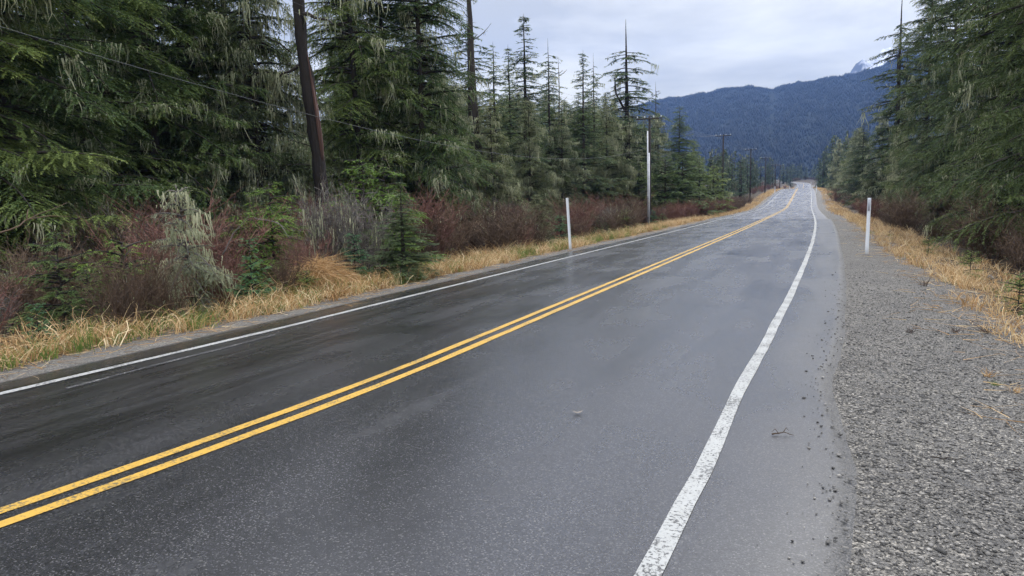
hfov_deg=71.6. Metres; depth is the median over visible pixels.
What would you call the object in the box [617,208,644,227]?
bare shrub
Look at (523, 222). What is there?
bare shrub
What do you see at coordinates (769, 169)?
conifer tree
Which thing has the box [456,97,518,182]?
conifer tree
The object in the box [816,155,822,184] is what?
conifer tree
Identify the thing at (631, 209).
bare shrub
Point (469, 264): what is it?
dry grass
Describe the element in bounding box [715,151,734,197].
conifer tree
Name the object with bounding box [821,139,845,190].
conifer tree
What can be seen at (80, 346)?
green grass
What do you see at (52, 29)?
conifer tree
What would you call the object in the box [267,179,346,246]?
bare shrub
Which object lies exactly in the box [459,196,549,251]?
bare shrub
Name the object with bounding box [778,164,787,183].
conifer tree
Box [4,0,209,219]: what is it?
conifer tree
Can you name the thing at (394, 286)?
straw litter
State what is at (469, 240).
bare shrub
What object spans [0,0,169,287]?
conifer tree
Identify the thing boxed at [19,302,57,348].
spruce sapling
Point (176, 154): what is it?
conifer tree
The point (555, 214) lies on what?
bare shrub
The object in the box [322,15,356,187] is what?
conifer tree
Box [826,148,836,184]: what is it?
conifer tree
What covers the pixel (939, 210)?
bare shrub
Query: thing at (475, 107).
dead tree
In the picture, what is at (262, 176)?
conifer tree
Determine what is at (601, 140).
conifer tree
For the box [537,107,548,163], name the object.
conifer tree
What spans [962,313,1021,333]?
weed tuft
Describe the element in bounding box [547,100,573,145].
conifer tree
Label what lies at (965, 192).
conifer tree
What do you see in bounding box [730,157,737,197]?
conifer tree
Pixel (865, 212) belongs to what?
bare shrub
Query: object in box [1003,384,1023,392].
weed tuft
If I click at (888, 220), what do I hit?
bare shrub
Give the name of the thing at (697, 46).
sky
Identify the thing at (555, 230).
bare shrub
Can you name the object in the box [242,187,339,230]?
bare shrub
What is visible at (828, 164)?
conifer tree
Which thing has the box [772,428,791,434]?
twig
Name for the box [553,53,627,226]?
conifer tree
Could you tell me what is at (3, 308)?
bare shrub
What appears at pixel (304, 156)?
conifer tree
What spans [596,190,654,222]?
bare shrub
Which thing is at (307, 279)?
green shrub
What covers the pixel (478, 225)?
bare shrub
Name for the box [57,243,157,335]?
bare shrub
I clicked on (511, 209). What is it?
bare shrub
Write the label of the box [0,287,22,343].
bare shrub
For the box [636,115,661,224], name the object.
utility pole
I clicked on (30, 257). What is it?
bare shrub
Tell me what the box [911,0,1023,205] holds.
conifer tree
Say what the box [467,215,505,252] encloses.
bare shrub
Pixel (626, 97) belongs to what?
conifer tree
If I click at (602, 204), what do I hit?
bare shrub
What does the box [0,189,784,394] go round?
white line
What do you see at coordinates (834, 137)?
conifer tree
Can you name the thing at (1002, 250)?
bare shrub
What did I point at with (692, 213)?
bare shrub
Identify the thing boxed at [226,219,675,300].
dry grass
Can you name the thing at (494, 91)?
conifer tree
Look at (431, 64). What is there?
conifer tree
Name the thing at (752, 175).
conifer tree
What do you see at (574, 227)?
bare shrub
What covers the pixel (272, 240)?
young hemlock
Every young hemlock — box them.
[7,232,112,338]
[50,269,111,335]
[212,182,316,300]
[297,157,450,273]
[348,165,439,272]
[518,189,554,243]
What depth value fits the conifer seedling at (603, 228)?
44.22 m
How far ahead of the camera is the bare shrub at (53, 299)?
15.81 m
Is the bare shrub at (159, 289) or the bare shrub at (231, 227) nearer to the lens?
the bare shrub at (159, 289)
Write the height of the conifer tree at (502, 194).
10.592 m
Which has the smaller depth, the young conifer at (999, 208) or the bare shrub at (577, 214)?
the young conifer at (999, 208)
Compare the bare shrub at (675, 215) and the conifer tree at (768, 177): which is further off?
the conifer tree at (768, 177)
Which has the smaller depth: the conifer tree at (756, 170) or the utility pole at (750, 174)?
the utility pole at (750, 174)
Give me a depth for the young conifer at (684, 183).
70.74 m
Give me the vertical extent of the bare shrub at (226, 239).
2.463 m
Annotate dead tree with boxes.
[269,0,389,212]
[446,0,489,206]
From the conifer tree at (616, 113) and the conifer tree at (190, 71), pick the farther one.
the conifer tree at (616, 113)
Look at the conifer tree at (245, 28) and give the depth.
32.26 m
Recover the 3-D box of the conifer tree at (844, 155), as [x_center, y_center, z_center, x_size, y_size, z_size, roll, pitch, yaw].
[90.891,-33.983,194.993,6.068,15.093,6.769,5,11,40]
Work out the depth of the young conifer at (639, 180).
67.22 m
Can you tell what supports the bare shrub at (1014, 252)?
on the ground at (862, 263)
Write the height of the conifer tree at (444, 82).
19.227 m
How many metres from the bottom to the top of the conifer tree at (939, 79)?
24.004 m
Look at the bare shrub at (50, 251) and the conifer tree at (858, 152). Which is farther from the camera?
the conifer tree at (858, 152)
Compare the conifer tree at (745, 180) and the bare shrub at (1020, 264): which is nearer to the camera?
the bare shrub at (1020, 264)
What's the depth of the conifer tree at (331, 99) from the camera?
45.51 m
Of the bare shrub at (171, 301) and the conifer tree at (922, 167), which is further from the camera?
the conifer tree at (922, 167)
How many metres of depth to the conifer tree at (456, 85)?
67.75 m
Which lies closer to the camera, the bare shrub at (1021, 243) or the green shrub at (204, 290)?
the green shrub at (204, 290)
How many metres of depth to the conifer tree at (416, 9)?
34.35 m
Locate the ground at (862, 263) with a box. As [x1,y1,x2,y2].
[0,179,1023,575]
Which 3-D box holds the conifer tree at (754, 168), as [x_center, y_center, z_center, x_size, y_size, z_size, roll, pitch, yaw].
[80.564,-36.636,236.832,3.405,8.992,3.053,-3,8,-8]
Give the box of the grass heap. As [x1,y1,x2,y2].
[261,245,385,296]
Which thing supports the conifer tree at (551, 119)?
on the ground at (862, 263)
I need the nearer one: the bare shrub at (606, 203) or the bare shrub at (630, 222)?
the bare shrub at (630, 222)
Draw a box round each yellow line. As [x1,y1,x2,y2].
[0,182,803,513]
[0,187,803,527]
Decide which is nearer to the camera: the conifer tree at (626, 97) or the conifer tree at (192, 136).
the conifer tree at (192, 136)
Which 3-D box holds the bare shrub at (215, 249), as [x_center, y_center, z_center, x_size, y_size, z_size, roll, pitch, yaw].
[-7.067,-0.905,16.264,4.071,3.144,3.898,-3,8,-11]
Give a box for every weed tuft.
[904,273,936,285]
[945,321,964,331]
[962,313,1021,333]
[981,368,1007,376]
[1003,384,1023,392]
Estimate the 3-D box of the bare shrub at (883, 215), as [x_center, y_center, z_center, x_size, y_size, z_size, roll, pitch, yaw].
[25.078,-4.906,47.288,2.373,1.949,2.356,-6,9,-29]
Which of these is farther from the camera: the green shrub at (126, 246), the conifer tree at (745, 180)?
the conifer tree at (745, 180)
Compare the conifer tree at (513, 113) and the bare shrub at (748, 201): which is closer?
the conifer tree at (513, 113)
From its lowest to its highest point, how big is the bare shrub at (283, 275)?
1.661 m
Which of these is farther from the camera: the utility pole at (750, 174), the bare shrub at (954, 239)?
the utility pole at (750, 174)
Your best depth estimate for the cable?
18.79 m
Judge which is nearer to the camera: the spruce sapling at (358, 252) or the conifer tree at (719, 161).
the spruce sapling at (358, 252)
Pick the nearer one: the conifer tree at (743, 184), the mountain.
the conifer tree at (743, 184)
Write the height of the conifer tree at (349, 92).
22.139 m
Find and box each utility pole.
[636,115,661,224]
[715,134,730,198]
[745,149,756,199]
[761,157,765,192]
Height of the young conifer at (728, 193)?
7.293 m
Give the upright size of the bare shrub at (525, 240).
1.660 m
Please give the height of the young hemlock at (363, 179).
3.945 m
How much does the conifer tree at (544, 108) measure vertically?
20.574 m
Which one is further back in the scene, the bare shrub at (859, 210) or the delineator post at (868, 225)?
the bare shrub at (859, 210)
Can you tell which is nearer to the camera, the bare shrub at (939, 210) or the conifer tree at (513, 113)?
the bare shrub at (939, 210)
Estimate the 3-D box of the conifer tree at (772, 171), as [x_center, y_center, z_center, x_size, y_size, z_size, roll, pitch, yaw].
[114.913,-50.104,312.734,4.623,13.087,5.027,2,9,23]
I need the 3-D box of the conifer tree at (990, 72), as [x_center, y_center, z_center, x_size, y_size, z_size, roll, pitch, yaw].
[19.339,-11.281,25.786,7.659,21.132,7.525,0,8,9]
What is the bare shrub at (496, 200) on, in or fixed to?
on the ground at (862, 263)
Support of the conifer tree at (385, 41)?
on the ground at (862, 263)
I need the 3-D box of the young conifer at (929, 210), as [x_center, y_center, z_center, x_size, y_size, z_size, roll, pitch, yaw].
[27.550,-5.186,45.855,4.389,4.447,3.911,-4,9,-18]
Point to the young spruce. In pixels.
(403, 260)
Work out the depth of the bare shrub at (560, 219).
39.44 m
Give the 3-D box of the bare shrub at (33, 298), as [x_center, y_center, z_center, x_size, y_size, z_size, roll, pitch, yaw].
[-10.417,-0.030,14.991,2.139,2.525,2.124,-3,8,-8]
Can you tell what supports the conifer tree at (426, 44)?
on the ground at (862, 263)
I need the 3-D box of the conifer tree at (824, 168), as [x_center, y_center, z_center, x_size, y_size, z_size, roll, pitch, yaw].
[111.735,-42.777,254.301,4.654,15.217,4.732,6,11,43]
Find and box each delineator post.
[566,198,571,249]
[865,198,870,253]
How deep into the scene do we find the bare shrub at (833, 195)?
125.44 m
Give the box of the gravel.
[786,249,1023,575]
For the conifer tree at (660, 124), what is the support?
on the ground at (862, 263)
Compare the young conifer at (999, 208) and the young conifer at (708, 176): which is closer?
the young conifer at (999, 208)
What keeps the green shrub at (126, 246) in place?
on the ground at (862, 263)
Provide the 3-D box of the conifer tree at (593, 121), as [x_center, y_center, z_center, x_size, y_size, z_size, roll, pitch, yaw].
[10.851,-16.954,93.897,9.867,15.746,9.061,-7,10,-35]
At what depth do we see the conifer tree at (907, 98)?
87.48 m
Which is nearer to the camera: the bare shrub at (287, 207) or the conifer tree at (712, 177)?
the bare shrub at (287, 207)
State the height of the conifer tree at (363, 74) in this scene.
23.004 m
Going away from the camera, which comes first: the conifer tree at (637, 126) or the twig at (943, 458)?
the twig at (943, 458)
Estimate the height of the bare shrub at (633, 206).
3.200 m
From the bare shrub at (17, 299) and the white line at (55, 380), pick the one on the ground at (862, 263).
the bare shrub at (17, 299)
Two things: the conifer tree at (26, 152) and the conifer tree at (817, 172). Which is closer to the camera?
the conifer tree at (26, 152)
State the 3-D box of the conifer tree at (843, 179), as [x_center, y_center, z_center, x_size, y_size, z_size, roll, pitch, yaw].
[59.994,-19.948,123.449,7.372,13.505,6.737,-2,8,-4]
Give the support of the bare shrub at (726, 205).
on the ground at (862, 263)
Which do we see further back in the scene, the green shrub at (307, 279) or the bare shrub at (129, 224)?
the bare shrub at (129, 224)
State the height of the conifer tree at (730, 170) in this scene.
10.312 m
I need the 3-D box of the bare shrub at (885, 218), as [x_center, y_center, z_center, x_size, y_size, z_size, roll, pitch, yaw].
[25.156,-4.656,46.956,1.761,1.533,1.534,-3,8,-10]
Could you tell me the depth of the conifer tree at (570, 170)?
55.69 m
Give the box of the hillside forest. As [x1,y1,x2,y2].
[620,53,928,179]
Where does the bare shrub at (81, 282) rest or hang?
on the ground at (862, 263)
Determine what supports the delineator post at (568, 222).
on the ground at (862, 263)
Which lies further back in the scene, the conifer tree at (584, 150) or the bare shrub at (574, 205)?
the conifer tree at (584, 150)
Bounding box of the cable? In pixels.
[0,26,766,171]
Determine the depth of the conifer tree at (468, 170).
43.86 m
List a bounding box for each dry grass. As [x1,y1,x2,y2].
[0,214,706,370]
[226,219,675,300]
[673,184,793,221]
[815,186,881,222]
[846,214,1023,361]
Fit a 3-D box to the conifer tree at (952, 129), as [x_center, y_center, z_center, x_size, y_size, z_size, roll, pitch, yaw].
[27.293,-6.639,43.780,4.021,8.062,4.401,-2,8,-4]
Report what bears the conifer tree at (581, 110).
on the ground at (862, 263)
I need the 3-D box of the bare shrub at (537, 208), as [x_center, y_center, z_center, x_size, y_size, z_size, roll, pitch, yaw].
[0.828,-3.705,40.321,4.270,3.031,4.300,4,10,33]
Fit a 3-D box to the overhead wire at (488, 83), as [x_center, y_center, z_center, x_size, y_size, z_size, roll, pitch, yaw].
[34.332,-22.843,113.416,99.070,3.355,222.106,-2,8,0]
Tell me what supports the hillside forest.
on the hill
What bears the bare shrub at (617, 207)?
on the ground at (862, 263)
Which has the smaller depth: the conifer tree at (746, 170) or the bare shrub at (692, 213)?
the bare shrub at (692, 213)
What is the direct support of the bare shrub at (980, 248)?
on the ground at (862, 263)
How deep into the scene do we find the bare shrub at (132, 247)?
14.55 m
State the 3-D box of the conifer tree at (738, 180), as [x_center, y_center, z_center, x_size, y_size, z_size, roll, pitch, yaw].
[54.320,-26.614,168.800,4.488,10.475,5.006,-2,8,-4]
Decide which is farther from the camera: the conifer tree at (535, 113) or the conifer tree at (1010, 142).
the conifer tree at (535, 113)
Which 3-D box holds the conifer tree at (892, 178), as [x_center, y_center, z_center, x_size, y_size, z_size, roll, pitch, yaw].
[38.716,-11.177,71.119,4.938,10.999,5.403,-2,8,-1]
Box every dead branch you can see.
[0,202,69,232]
[222,217,247,254]
[254,217,289,237]
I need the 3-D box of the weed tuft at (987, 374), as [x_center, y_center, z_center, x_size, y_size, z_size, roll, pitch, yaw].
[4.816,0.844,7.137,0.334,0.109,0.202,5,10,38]
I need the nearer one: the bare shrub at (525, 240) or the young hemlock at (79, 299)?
the young hemlock at (79, 299)
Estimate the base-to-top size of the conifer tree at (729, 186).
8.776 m
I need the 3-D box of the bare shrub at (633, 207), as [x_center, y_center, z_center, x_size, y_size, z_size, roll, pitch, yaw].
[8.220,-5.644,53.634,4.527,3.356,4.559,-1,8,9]
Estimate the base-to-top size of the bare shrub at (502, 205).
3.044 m
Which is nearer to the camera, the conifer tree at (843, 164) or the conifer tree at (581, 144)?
the conifer tree at (581, 144)
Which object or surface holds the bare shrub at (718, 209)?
on the ground at (862, 263)
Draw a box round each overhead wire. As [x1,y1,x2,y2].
[268,1,766,162]
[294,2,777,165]
[321,1,772,162]
[351,4,741,143]
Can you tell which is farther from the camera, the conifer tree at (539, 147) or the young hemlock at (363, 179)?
the conifer tree at (539, 147)
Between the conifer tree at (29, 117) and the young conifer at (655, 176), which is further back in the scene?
the young conifer at (655, 176)
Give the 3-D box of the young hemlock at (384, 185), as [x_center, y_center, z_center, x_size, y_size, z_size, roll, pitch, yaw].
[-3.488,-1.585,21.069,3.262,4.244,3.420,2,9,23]
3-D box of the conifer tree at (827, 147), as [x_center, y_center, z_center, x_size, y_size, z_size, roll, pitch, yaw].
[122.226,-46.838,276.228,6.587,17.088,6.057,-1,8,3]
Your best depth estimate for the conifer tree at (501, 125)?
64.72 m
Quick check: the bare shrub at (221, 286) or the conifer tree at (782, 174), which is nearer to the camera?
the bare shrub at (221, 286)
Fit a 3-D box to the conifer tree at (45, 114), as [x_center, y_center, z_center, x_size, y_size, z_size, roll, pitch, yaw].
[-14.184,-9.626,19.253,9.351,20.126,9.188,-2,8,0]
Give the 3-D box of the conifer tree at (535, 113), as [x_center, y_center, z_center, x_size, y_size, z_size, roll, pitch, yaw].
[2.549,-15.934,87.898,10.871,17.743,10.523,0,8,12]
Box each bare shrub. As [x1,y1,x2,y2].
[0,212,24,286]
[0,212,101,329]
[0,225,77,339]
[0,259,40,334]
[0,264,43,326]
[0,265,25,329]
[0,279,28,342]
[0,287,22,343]
[1,202,90,272]
[1,227,113,318]
[2,237,69,286]
[3,225,111,302]
[18,177,169,302]
[30,245,139,318]
[53,202,172,297]
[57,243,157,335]
[71,198,177,292]
[75,210,209,313]
[79,184,178,238]
[84,224,187,329]
[101,203,192,252]
[102,181,292,309]
[112,245,201,322]
[119,201,263,303]
[157,214,276,299]
[186,244,249,313]
[206,219,264,271]
[220,193,338,287]
[220,206,310,272]
[222,200,305,286]
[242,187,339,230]
[246,186,310,242]
[247,234,316,296]
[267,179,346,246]
[270,219,336,280]
[277,220,348,275]
[278,198,369,261]
[327,186,442,267]
[347,198,445,262]
[351,172,474,262]
[354,224,393,267]
[387,192,452,266]
[396,187,484,259]
[412,207,455,260]
[419,215,457,260]
[442,207,483,256]
[443,186,532,253]
[453,210,491,254]
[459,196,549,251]
[460,201,514,251]
[464,198,543,247]
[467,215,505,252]
[470,184,520,214]
[481,197,531,214]
[487,194,528,212]
[495,198,560,225]
[497,203,551,245]
[497,206,553,244]
[501,204,545,246]
[508,220,540,246]
[527,222,557,246]
[536,204,569,234]
[541,217,570,241]
[544,205,596,238]
[546,191,602,227]
[547,185,611,238]
[547,207,575,233]
[577,193,632,231]
[588,208,620,232]
[589,196,619,224]
[593,204,631,232]
[595,192,648,223]
[595,202,627,229]
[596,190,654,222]
[596,203,642,217]
[597,198,632,211]
[602,196,648,225]
[607,206,642,225]
[612,206,640,229]
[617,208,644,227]
[641,205,661,223]
[651,203,673,221]
[659,198,681,220]
[666,199,688,219]
[669,198,692,218]
[673,206,688,218]
[681,197,706,217]
[689,197,715,216]
[705,199,717,215]
[710,200,725,213]
[716,198,735,213]
[733,201,744,209]
[744,194,753,204]
[825,187,852,201]
[852,195,876,215]
[860,198,884,218]
[867,195,890,218]
[871,203,906,225]
[874,197,922,228]
[877,180,953,231]
[878,209,892,226]
[880,199,915,229]
[910,210,953,241]
[926,186,971,219]
[928,196,958,221]
[930,207,972,245]
[932,187,979,238]
[938,182,1023,264]
[969,204,1023,273]
[991,223,1023,273]
[993,232,1018,259]
[1000,228,1023,268]
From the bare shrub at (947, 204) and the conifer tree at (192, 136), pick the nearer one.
the conifer tree at (192, 136)
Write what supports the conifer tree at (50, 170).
on the ground at (862, 263)
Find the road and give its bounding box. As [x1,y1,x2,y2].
[0,182,855,575]
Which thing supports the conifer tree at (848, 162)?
on the ground at (862, 263)
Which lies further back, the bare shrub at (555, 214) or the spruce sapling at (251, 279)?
the bare shrub at (555, 214)
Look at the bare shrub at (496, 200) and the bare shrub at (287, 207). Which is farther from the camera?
the bare shrub at (496, 200)
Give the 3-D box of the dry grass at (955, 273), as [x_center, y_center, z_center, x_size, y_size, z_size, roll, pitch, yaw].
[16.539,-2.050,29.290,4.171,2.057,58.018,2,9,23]
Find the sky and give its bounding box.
[14,0,1017,144]
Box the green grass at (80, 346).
[0,220,1023,371]
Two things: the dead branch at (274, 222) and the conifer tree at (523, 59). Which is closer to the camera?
the dead branch at (274, 222)
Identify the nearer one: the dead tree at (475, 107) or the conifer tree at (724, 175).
the dead tree at (475, 107)
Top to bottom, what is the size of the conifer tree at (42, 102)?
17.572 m
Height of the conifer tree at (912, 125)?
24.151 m
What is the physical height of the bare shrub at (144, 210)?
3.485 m
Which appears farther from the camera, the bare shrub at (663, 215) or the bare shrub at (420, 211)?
the bare shrub at (663, 215)
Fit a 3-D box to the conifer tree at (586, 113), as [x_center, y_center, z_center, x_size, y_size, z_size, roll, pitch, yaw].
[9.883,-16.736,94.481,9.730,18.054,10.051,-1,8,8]
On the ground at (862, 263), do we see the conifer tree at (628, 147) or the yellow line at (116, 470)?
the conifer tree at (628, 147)
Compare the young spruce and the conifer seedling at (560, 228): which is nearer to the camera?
the young spruce
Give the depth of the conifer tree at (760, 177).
314.32 m
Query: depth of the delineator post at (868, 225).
21.59 m
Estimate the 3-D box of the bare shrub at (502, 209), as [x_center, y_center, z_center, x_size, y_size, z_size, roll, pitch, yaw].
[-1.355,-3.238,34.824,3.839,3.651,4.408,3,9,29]
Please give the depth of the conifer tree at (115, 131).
40.46 m
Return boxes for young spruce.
[349,180,445,283]
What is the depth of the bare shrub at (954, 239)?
31.90 m
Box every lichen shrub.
[151,184,242,318]
[292,159,365,282]
[308,179,416,276]
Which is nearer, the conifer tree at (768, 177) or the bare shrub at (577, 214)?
the bare shrub at (577, 214)
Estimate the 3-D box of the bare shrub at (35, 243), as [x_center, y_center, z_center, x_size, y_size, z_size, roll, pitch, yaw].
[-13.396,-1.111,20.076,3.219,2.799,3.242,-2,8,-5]
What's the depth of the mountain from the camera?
3003.44 m
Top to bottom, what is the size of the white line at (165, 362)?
0.065 m
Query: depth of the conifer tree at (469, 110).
50.30 m
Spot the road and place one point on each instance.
(498, 456)
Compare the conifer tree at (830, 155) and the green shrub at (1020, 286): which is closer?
the green shrub at (1020, 286)
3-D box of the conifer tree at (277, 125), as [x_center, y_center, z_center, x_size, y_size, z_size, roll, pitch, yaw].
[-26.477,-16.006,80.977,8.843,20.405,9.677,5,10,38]
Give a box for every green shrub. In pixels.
[65,239,184,328]
[193,279,217,309]
[247,281,269,306]
[294,270,319,293]
[922,236,937,254]
[957,250,986,280]
[998,272,1023,315]
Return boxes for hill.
[552,57,1011,179]
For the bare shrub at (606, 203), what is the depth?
55.95 m
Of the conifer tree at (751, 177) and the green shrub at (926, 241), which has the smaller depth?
the green shrub at (926, 241)
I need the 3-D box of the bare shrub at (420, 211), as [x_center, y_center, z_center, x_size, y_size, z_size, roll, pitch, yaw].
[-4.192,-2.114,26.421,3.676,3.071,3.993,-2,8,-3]
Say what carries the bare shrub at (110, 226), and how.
on the ground at (862, 263)
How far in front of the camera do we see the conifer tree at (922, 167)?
53.28 m
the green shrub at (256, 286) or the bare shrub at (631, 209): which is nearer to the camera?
the green shrub at (256, 286)
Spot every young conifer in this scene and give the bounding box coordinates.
[621,161,659,225]
[651,157,697,217]
[654,151,726,215]
[676,159,729,212]
[700,165,736,212]
[915,175,942,231]
[932,182,986,239]
[948,177,1023,259]
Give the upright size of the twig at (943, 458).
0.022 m
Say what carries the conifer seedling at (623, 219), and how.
on the ground at (862, 263)
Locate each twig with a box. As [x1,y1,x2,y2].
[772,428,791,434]
[930,456,961,459]
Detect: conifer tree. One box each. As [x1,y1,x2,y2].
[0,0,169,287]
[0,0,174,264]
[0,17,72,254]
[2,24,98,250]
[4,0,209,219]
[13,0,102,220]
[22,7,72,208]
[24,0,300,237]
[60,10,180,224]
[61,20,171,221]
[84,0,312,237]
[126,0,269,245]
[138,0,343,230]
[169,0,346,246]
[262,60,298,205]
[277,0,444,219]
[289,122,311,213]
[295,8,410,219]
[307,0,476,230]
[315,6,383,212]
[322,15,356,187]
[345,0,503,220]
[363,13,399,125]
[380,19,442,197]
[399,5,475,187]
[412,27,434,120]
[427,87,507,221]
[428,23,519,190]
[432,73,450,101]
[446,92,474,160]
[447,82,483,123]
[456,84,485,141]
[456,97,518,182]
[462,90,532,213]
[478,45,518,189]
[487,98,519,167]
[496,48,545,194]
[497,100,563,223]
[498,92,532,173]
[501,13,567,212]
[511,92,523,138]
[515,89,545,205]
[520,111,546,187]
[529,53,582,199]
[535,94,555,150]
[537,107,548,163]
[538,87,555,146]
[538,103,597,228]
[540,93,572,167]
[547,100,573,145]
[551,64,565,147]
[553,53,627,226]
[555,108,592,198]
[564,109,598,201]
[570,94,596,184]
[573,26,670,201]
[573,64,613,198]
[574,96,643,225]
[584,97,598,130]
[587,100,605,164]
[589,106,620,195]
[609,118,658,223]
[610,100,624,147]
[615,113,646,176]
[622,106,646,159]
[636,114,647,159]
[642,113,683,205]
[644,117,677,187]
[652,84,657,154]
[656,105,711,204]
[684,139,706,189]
[706,151,715,187]
[706,159,719,198]
[707,149,716,197]
[713,148,728,198]
[713,154,725,198]
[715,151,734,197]
[718,152,728,197]
[724,155,737,194]
[724,160,735,197]
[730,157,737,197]
[732,151,737,188]
[733,154,747,196]
[736,163,746,197]
[737,158,748,192]
[745,159,753,192]
[746,157,757,190]
[746,160,755,188]
[752,164,758,190]
[753,164,760,188]
[758,157,764,185]
[763,157,777,186]
[766,167,771,187]
[769,163,777,187]
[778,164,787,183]
[786,168,793,187]
[813,151,827,187]
[814,158,821,187]
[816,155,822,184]
[818,138,837,188]
[818,146,829,186]
[818,148,827,185]
[819,135,838,187]
[821,139,835,187]
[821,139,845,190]
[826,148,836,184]
[827,127,876,194]
[831,135,868,203]
[835,0,936,205]
[835,134,850,191]
[836,123,881,207]
[836,137,865,196]
[840,137,849,169]
[850,110,904,213]
[872,122,911,213]
[875,0,968,212]
[883,39,915,175]
[889,0,1023,214]
[891,0,994,202]
[899,124,940,217]
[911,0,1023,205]
[915,117,969,232]
[918,0,1023,249]
[920,0,1023,251]
[946,126,1012,245]
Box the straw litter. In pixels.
[0,219,1023,436]
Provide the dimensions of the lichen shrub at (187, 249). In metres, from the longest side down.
2.896 x 1.845 x 1.817 m
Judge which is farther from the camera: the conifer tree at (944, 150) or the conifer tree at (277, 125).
the conifer tree at (277, 125)
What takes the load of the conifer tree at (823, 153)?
on the ground at (862, 263)
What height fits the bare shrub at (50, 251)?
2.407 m
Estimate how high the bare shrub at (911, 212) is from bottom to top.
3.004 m
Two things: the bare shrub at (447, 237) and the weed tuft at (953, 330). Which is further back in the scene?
the bare shrub at (447, 237)
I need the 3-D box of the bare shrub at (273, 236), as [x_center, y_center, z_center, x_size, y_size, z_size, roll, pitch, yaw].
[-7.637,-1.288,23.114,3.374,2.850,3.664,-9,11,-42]
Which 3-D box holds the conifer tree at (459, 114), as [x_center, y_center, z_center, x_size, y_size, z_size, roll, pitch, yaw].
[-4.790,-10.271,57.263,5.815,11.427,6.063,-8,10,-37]
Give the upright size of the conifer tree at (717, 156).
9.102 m
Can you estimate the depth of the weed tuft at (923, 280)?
14.26 m
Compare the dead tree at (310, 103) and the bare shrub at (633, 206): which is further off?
the bare shrub at (633, 206)
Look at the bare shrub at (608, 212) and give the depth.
49.55 m
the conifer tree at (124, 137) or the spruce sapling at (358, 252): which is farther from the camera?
the conifer tree at (124, 137)
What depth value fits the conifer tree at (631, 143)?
87.65 m
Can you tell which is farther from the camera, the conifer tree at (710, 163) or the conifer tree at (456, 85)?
the conifer tree at (710, 163)
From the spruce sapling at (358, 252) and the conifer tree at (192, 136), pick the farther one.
the conifer tree at (192, 136)
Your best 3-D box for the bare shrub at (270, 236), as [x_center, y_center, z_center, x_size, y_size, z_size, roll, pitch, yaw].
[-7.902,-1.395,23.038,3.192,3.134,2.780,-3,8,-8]
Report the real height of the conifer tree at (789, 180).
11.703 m
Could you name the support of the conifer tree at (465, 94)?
on the ground at (862, 263)
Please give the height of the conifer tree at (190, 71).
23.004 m
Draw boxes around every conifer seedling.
[550,215,575,241]
[599,222,609,233]
[615,210,628,230]
[650,210,658,223]
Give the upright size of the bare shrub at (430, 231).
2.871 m
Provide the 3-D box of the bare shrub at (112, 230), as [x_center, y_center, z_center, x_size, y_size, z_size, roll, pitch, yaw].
[-11.037,-1.090,19.910,3.126,2.780,3.308,-5,9,-22]
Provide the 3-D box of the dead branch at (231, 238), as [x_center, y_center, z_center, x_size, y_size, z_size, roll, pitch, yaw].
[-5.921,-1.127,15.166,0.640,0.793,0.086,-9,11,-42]
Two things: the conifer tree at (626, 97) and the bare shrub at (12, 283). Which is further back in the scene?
the conifer tree at (626, 97)
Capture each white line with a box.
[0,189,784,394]
[66,335,272,388]
[634,184,816,575]
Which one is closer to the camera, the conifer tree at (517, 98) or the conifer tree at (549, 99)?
the conifer tree at (549, 99)
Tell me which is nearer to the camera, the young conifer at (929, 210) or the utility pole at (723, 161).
the young conifer at (929, 210)
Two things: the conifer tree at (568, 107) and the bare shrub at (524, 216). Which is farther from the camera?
the conifer tree at (568, 107)
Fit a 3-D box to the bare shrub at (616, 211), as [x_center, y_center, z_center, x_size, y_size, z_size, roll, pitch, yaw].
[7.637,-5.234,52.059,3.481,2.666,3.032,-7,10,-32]
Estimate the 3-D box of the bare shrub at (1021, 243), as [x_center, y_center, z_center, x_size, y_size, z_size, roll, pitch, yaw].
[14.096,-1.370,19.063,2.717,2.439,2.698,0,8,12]
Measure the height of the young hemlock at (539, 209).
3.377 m
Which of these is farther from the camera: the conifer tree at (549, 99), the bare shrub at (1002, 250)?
the conifer tree at (549, 99)
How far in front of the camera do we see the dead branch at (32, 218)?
10.89 m
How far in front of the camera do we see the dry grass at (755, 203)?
107.16 m
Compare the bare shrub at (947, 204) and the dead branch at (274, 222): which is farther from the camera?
the bare shrub at (947, 204)
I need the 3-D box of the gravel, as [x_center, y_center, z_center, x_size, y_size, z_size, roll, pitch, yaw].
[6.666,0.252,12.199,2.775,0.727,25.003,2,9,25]
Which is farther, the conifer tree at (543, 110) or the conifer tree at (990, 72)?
the conifer tree at (543, 110)
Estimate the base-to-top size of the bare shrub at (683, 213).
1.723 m
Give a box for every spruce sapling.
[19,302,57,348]
[222,236,275,307]
[338,233,373,280]
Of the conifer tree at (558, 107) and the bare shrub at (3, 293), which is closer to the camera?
the bare shrub at (3, 293)
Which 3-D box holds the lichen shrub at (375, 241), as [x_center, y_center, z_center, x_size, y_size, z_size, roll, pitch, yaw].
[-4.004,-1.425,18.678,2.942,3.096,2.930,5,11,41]
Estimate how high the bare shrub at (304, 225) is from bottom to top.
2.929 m
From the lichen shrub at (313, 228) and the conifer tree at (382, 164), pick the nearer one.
the lichen shrub at (313, 228)
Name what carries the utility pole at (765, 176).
on the ground at (862, 263)
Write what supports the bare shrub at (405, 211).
on the ground at (862, 263)
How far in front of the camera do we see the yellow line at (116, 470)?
5.74 m
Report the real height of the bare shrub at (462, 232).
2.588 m
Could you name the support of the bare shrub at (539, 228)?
on the ground at (862, 263)

